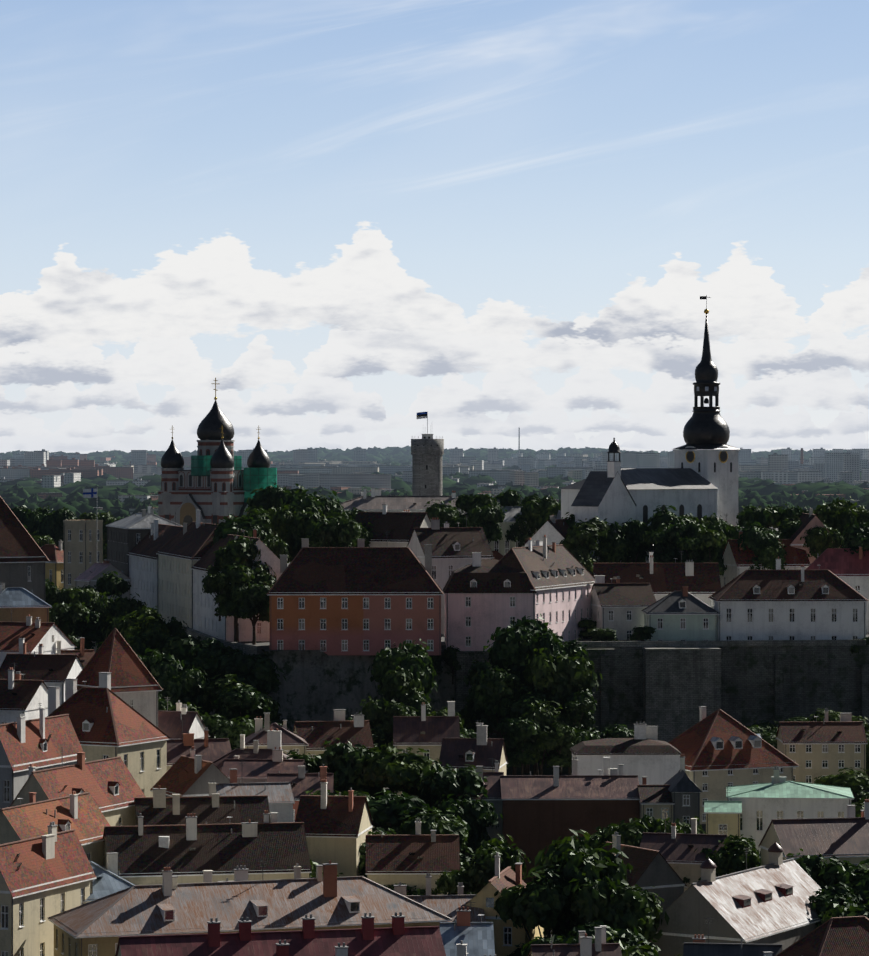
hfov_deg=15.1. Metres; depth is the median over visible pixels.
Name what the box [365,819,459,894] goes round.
old town house
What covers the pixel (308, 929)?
front roof chimneys
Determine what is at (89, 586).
tree
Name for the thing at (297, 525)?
tree
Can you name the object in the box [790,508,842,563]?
salmon gable house
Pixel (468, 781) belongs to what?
tree
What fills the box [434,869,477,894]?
tree
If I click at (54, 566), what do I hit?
yellow house slope
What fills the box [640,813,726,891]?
old town house
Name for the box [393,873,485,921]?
old town house
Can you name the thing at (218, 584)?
tree
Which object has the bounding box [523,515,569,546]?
white gable
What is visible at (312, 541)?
tree
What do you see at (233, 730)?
tree
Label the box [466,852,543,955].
yellow gable house
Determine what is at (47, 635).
red gable house
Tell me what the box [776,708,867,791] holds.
old town house
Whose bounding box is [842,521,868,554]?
tree
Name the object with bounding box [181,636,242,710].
tree
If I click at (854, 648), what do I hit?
tree
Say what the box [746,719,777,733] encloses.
tree
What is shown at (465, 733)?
tree
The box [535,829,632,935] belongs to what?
tree
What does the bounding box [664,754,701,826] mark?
old town house
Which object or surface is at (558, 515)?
roof
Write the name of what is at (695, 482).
toomkirik cathedral
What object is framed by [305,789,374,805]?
tree
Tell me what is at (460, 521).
tree
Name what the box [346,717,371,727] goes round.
tree
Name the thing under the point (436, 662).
tree
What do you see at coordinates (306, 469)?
city blocks
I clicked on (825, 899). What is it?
tree
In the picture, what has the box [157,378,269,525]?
alexander nevsky cathedral
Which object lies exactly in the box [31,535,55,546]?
tree
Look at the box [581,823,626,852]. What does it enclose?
tree
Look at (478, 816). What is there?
tree
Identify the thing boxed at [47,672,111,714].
tall white chimneys
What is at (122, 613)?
tree
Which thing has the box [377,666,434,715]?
tree
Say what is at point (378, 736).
tree
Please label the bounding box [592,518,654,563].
tree
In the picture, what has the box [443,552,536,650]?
pink house front
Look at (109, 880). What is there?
blue tin-roofed house
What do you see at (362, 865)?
tree
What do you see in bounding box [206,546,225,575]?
tree
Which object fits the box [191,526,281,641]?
building
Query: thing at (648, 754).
white banded house
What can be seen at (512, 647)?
tree
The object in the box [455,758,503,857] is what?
old town house
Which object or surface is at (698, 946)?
old town house
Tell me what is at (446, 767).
tree
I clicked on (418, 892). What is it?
tree
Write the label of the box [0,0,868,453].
sky
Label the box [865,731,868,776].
tree
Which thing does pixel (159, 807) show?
dark stone roof house
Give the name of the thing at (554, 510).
tree
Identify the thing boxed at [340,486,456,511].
roof
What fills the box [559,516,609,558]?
tree
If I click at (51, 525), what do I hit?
tree
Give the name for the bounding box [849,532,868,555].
tree
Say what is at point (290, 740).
old town house
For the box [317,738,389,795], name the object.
tree
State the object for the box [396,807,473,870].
tree
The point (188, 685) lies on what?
tree
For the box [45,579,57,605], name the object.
tree
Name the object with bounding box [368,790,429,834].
tree
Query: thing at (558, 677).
tree
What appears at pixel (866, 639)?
tree
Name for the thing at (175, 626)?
tree
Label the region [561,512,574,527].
tree
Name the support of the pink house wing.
on the toompea hill
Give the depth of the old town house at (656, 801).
494.95 m
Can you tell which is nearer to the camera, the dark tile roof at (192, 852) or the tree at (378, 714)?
the dark tile roof at (192, 852)
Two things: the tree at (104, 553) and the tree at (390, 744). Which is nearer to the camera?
the tree at (390, 744)
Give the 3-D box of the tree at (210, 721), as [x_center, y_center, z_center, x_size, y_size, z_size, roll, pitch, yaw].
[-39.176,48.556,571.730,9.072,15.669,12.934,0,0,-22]
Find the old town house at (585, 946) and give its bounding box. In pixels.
[528,925,621,955]
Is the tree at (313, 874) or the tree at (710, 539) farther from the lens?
the tree at (710, 539)
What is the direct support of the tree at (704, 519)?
on the ground
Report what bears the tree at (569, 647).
on the ground
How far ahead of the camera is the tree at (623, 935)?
379.78 m
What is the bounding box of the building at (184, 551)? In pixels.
[156,510,217,627]
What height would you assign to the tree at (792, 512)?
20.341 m
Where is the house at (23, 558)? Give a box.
[0,479,49,600]
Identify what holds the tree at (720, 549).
on the ground
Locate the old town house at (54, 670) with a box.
[0,638,83,704]
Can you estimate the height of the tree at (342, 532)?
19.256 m
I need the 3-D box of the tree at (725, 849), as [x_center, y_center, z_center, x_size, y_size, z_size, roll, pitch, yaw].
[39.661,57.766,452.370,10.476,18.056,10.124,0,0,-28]
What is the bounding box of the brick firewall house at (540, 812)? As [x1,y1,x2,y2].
[500,757,639,883]
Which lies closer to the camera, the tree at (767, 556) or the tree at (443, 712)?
the tree at (443, 712)
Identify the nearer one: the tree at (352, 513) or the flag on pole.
the tree at (352, 513)
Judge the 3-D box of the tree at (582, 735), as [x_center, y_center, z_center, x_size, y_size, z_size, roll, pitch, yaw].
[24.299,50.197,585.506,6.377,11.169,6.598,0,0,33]
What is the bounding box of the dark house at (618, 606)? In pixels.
[590,575,655,639]
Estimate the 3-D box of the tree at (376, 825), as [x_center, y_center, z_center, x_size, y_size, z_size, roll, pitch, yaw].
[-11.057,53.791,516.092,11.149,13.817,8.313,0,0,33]
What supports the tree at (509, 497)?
on the ground
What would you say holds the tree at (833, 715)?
on the ground
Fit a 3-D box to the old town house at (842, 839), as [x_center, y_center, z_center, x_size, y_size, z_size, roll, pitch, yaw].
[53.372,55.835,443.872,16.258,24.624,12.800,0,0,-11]
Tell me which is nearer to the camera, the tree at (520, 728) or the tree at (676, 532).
the tree at (520, 728)
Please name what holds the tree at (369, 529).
on the ground
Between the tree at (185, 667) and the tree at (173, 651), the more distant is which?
the tree at (173, 651)
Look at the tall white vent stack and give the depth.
423.77 m
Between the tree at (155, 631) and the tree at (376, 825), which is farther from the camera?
the tree at (155, 631)
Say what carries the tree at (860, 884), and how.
on the ground
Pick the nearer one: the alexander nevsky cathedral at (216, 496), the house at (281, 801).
the house at (281, 801)
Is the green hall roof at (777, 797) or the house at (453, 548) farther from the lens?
the house at (453, 548)
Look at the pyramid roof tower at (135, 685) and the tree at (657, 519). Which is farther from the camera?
the tree at (657, 519)
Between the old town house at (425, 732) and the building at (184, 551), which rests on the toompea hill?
the building at (184, 551)
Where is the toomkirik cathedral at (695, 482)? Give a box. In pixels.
[560,295,739,562]
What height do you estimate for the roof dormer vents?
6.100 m
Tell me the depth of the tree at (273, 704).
586.61 m
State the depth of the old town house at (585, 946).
364.49 m
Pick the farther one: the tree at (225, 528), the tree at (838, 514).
the tree at (838, 514)
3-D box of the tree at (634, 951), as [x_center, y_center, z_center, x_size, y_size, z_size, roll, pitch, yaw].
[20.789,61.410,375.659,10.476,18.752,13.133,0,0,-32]
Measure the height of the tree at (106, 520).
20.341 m
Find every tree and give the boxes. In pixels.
[10,505,53,533]
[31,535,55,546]
[32,507,77,548]
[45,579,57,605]
[48,586,74,604]
[49,608,60,625]
[51,602,89,649]
[63,510,116,560]
[64,586,104,649]
[68,602,104,649]
[74,584,97,590]
[87,592,145,647]
[90,571,130,605]
[92,631,148,657]
[95,513,118,548]
[101,604,165,636]
[103,544,106,558]
[114,606,141,617]
[120,613,174,655]
[135,647,183,681]
[143,616,188,656]
[147,650,184,665]
[154,665,212,713]
[156,631,201,661]
[158,687,183,705]
[158,693,172,709]
[158,702,200,712]
[166,662,194,673]
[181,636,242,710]
[194,674,254,733]
[195,711,227,738]
[201,572,232,620]
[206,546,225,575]
[211,514,266,545]
[211,684,287,724]
[212,715,254,749]
[214,563,254,642]
[215,649,285,696]
[219,535,276,587]
[227,581,271,644]
[236,506,290,562]
[246,483,305,513]
[254,692,281,723]
[262,534,290,559]
[265,502,291,537]
[268,505,328,562]
[286,750,340,772]
[289,489,347,518]
[299,531,319,549]
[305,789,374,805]
[309,859,322,875]
[309,869,343,877]
[312,515,361,546]
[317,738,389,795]
[325,507,366,521]
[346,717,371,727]
[352,527,370,546]
[356,522,373,544]
[357,745,442,826]
[358,855,365,877]
[359,696,417,792]
[359,827,395,875]
[367,639,437,702]
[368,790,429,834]
[370,727,387,750]
[372,821,385,832]
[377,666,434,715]
[381,785,431,808]
[382,883,440,895]
[385,738,394,753]
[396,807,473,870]
[415,707,463,726]
[417,764,487,848]
[422,762,452,798]
[424,500,459,527]
[428,653,444,679]
[430,794,502,856]
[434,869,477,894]
[444,645,461,683]
[449,517,471,526]
[453,492,497,526]
[457,705,494,737]
[459,841,467,867]
[460,727,476,737]
[462,834,530,893]
[464,657,527,738]
[465,503,506,542]
[483,614,563,772]
[491,488,523,506]
[493,865,575,955]
[495,686,579,774]
[496,717,539,774]
[505,493,560,546]
[516,701,563,774]
[520,648,602,774]
[520,935,594,955]
[529,722,577,768]
[530,866,595,935]
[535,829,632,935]
[547,503,560,516]
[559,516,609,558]
[560,729,589,774]
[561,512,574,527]
[561,638,587,666]
[562,688,604,740]
[562,698,595,731]
[565,529,595,571]
[566,873,669,945]
[567,920,660,955]
[578,618,596,638]
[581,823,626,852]
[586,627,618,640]
[589,534,632,574]
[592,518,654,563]
[592,930,657,955]
[593,888,630,931]
[597,815,668,847]
[603,724,633,738]
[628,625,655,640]
[635,505,695,561]
[642,531,674,562]
[654,816,705,833]
[655,519,706,562]
[677,536,708,562]
[680,512,720,550]
[683,877,700,883]
[694,834,759,876]
[697,529,726,575]
[702,515,742,549]
[705,836,760,875]
[711,537,733,561]
[717,521,778,563]
[736,503,782,531]
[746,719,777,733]
[746,725,766,735]
[749,541,787,569]
[758,526,783,538]
[761,731,776,747]
[775,716,815,733]
[776,516,802,538]
[778,504,808,525]
[786,848,868,889]
[800,523,843,558]
[806,707,868,732]
[808,882,862,928]
[813,496,861,547]
[814,767,868,817]
[818,895,868,924]
[839,858,868,904]
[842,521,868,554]
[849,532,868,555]
[849,644,862,660]
[852,791,868,797]
[854,637,868,644]
[857,505,868,524]
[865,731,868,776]
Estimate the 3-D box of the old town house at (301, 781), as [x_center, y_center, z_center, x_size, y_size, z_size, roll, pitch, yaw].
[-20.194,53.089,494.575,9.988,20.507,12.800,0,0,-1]
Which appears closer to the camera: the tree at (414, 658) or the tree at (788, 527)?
the tree at (414, 658)
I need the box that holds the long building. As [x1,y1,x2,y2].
[593,551,720,606]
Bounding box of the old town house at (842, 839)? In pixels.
[758,799,868,868]
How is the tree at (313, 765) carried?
on the ground
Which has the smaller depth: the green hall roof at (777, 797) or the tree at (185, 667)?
the green hall roof at (777, 797)
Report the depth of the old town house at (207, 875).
405.03 m
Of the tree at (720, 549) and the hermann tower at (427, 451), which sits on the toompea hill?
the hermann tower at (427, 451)
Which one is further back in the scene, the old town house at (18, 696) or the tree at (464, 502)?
the tree at (464, 502)
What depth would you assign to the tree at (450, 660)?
619.62 m
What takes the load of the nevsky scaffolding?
attached to the alexander nevsky cathedral at (216, 496)
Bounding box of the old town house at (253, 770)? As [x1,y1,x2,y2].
[222,747,307,782]
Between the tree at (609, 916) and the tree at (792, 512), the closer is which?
the tree at (609, 916)
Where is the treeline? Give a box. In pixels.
[0,446,868,519]
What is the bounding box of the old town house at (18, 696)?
[0,662,47,723]
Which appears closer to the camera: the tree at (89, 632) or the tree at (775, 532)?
the tree at (89, 632)
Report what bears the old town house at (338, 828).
on the ground
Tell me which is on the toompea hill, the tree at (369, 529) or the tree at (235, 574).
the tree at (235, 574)
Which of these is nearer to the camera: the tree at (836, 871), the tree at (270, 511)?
the tree at (836, 871)
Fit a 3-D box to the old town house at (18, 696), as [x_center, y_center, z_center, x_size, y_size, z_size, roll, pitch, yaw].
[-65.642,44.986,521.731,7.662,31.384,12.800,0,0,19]
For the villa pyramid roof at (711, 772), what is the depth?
551.75 m
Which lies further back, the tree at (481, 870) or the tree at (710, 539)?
the tree at (710, 539)
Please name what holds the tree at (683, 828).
on the ground
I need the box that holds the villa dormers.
[710,734,761,749]
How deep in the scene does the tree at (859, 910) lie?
397.89 m
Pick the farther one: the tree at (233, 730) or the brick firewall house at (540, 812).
the tree at (233, 730)
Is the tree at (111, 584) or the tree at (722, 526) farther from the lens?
the tree at (111, 584)
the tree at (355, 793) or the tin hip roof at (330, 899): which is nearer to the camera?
the tin hip roof at (330, 899)
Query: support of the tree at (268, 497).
on the ground
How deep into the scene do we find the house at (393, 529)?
682.97 m
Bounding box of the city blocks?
[0,427,868,513]
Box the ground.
[373,774,868,936]
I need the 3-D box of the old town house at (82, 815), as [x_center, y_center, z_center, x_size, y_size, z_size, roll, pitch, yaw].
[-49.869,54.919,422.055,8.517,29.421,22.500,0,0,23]
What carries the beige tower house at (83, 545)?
on the toompea hill
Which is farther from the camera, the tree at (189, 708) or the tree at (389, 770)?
the tree at (189, 708)
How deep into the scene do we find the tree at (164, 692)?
587.41 m
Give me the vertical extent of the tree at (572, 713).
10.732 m
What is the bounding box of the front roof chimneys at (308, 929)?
[207,912,404,955]
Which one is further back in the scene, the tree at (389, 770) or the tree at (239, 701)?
the tree at (239, 701)
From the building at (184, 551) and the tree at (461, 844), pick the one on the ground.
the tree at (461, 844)
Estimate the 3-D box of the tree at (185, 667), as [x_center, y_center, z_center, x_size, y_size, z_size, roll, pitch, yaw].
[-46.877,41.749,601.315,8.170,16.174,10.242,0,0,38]
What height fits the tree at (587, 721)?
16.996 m
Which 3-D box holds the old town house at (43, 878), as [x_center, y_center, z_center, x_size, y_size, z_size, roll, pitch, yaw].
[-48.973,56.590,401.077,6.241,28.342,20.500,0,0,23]
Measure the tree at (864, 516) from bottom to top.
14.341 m
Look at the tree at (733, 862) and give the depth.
447.42 m
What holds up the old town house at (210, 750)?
on the ground
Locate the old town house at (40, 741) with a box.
[0,703,85,810]
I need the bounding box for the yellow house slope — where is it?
[40,537,63,607]
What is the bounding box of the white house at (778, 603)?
[708,557,868,640]
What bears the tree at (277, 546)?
on the ground
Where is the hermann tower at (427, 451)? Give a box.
[411,411,443,495]
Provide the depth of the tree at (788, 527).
697.15 m
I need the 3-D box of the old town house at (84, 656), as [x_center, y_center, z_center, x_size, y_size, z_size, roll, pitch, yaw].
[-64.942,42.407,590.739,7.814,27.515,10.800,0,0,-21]
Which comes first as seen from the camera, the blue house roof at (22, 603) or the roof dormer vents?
the roof dormer vents
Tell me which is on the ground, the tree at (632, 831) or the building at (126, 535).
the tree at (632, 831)
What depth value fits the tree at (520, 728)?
578.94 m
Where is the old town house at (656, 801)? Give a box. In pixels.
[637,777,674,824]
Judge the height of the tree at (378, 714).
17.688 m
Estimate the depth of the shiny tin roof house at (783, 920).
394.70 m
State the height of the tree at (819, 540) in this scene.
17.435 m
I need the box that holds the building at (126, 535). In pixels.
[105,505,182,576]
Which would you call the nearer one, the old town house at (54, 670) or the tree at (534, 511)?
the old town house at (54, 670)
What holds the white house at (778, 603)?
on the toompea hill
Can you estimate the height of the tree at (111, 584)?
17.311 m
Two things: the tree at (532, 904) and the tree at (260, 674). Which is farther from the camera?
the tree at (260, 674)
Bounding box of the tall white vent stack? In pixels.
[159,836,168,847]
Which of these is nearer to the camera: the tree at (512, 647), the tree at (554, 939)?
the tree at (554, 939)
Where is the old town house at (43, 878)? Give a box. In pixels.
[0,822,96,955]
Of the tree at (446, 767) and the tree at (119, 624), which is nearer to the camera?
the tree at (446, 767)
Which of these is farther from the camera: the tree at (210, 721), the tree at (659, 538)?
the tree at (659, 538)
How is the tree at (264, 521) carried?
on the toompea hill
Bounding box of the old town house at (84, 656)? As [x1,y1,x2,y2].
[56,637,94,666]
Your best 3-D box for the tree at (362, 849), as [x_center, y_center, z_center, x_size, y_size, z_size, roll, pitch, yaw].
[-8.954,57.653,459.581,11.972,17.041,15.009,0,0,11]
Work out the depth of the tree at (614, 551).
690.71 m
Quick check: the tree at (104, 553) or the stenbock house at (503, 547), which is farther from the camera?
the tree at (104, 553)
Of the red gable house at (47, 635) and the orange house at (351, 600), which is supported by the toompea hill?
the orange house at (351, 600)
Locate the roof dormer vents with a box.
[700,841,794,907]
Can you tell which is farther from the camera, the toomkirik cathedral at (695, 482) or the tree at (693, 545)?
the toomkirik cathedral at (695, 482)
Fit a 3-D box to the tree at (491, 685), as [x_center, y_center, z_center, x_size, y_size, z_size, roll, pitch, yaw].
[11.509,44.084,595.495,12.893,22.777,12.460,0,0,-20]
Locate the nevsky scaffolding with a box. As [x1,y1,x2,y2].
[191,455,276,509]
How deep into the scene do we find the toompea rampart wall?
626.21 m
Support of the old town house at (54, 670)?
on the ground
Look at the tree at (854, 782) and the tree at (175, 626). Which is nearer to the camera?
the tree at (854, 782)
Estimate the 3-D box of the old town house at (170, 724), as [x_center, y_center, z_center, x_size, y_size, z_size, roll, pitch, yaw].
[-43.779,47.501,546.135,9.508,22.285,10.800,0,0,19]
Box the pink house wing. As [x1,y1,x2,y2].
[497,535,594,640]
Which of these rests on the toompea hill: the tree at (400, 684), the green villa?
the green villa
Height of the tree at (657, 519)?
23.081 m
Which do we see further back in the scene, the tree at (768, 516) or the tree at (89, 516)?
the tree at (89, 516)
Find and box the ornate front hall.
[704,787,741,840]
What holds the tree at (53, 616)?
on the ground
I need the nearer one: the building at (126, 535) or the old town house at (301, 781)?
the old town house at (301, 781)
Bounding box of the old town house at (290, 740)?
[245,713,308,754]
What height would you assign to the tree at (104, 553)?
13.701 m
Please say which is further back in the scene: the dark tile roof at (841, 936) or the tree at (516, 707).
the tree at (516, 707)
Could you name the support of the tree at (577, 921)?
on the ground
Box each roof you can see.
[0,582,51,621]
[47,860,451,955]
[74,559,129,651]
[103,810,311,884]
[115,926,445,955]
[213,728,291,771]
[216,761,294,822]
[340,486,456,511]
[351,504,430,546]
[556,510,560,518]
[668,706,798,823]
[726,766,854,858]
[776,916,868,955]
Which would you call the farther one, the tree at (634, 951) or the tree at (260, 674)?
the tree at (260, 674)
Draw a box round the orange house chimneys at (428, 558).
[280,539,431,576]
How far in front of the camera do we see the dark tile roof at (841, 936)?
355.88 m
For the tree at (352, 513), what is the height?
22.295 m
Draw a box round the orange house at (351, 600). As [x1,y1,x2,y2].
[267,547,443,654]
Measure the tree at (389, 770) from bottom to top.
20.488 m
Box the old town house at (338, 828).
[295,779,373,876]
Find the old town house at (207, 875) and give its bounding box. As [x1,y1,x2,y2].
[203,866,235,882]
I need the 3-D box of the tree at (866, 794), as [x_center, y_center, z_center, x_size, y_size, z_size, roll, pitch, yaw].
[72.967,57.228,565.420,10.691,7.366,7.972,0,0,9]
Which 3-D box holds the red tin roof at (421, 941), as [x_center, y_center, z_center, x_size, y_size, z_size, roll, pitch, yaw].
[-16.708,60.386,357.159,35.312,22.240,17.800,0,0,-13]
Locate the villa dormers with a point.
(735, 741)
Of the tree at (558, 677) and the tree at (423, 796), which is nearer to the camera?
the tree at (423, 796)
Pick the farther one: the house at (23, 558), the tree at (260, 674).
the house at (23, 558)
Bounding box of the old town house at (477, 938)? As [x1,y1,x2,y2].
[439,902,494,955]
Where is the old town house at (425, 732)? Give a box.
[393,701,459,795]
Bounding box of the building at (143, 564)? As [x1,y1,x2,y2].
[127,512,182,610]
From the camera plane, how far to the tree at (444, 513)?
742.76 m
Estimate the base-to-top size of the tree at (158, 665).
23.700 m
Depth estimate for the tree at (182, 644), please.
612.54 m
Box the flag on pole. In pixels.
[83,488,96,497]
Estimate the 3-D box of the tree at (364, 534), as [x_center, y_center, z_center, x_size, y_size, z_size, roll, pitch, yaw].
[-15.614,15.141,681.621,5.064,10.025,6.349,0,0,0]
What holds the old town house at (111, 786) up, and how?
on the ground
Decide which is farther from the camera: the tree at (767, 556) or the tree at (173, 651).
the tree at (767, 556)
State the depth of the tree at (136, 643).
615.39 m
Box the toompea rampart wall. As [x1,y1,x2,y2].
[182,627,868,742]
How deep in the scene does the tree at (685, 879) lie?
449.25 m
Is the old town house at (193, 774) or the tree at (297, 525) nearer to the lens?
the old town house at (193, 774)
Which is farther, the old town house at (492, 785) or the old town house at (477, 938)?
the old town house at (492, 785)
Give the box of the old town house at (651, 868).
[602,832,686,912]
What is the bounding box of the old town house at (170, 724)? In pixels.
[158,697,209,738]
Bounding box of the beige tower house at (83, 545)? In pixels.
[63,520,102,588]
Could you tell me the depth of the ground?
547.08 m
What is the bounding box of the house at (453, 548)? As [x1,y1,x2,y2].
[407,515,493,633]
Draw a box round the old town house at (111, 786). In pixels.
[10,747,145,825]
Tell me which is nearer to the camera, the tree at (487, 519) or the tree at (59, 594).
the tree at (59, 594)
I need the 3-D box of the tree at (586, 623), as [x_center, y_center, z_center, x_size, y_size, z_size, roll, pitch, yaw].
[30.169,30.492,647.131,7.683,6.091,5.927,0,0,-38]
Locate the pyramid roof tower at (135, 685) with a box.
[76,628,162,726]
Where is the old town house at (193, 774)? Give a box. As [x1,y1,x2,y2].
[150,746,229,796]
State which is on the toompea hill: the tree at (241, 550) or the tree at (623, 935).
the tree at (241, 550)
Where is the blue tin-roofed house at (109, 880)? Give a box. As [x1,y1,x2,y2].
[83,852,133,902]
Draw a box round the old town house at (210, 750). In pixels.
[167,720,231,770]
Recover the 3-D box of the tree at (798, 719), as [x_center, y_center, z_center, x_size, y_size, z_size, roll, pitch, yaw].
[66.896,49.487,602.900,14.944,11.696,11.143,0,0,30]
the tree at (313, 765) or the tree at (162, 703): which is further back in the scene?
the tree at (162, 703)
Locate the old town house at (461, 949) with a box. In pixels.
[456,940,496,955]
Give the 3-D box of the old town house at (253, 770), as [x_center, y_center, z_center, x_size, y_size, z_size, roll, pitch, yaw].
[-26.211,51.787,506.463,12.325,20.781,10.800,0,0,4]
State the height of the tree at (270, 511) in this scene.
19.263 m
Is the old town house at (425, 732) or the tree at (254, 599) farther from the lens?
the tree at (254, 599)
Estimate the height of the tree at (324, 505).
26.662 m
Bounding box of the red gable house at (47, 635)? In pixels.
[0,609,76,666]
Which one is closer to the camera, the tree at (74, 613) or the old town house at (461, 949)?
the old town house at (461, 949)
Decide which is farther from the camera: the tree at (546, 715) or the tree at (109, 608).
the tree at (109, 608)
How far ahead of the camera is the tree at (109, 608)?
682.71 m
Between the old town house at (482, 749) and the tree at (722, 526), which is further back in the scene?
the tree at (722, 526)
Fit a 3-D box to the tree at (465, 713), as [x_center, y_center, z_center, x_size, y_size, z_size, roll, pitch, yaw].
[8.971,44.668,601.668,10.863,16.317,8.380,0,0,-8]
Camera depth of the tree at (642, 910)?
391.38 m
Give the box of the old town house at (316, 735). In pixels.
[293,709,373,757]
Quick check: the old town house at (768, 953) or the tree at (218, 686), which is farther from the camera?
the tree at (218, 686)
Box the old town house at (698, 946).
[683,917,781,955]
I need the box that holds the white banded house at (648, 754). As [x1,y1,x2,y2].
[569,722,681,784]
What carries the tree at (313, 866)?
on the ground
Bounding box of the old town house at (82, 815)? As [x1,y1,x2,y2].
[0,791,109,866]
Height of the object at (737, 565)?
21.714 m
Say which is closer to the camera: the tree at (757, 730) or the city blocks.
the tree at (757, 730)
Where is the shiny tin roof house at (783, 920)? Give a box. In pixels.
[649,848,821,955]
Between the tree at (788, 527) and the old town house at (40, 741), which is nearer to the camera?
the old town house at (40, 741)
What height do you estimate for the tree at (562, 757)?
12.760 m
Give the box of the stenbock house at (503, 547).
[442,492,536,555]
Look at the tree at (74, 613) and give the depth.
663.99 m
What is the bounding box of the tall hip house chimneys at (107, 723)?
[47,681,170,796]
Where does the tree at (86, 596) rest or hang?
on the ground
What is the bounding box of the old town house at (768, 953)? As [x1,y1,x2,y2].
[763,951,772,955]
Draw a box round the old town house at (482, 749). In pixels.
[439,720,507,774]
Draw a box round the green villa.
[641,587,719,640]
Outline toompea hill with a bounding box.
[171,527,868,774]
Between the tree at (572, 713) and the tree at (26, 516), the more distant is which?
the tree at (26, 516)
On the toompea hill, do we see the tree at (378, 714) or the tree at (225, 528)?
the tree at (225, 528)
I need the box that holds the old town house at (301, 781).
[267,764,333,821]
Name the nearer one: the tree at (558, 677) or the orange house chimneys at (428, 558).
the tree at (558, 677)
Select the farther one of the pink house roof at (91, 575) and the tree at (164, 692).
the pink house roof at (91, 575)
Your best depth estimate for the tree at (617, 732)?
593.74 m
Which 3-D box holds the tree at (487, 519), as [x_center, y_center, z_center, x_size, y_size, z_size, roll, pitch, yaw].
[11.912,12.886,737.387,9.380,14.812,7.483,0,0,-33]
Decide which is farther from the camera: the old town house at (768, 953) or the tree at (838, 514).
the tree at (838, 514)
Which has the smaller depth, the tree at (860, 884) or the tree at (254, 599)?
the tree at (860, 884)
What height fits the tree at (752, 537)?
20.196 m
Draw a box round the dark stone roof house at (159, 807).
[134,780,270,825]
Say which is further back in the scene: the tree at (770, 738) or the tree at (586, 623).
the tree at (586, 623)
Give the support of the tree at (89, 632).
on the ground

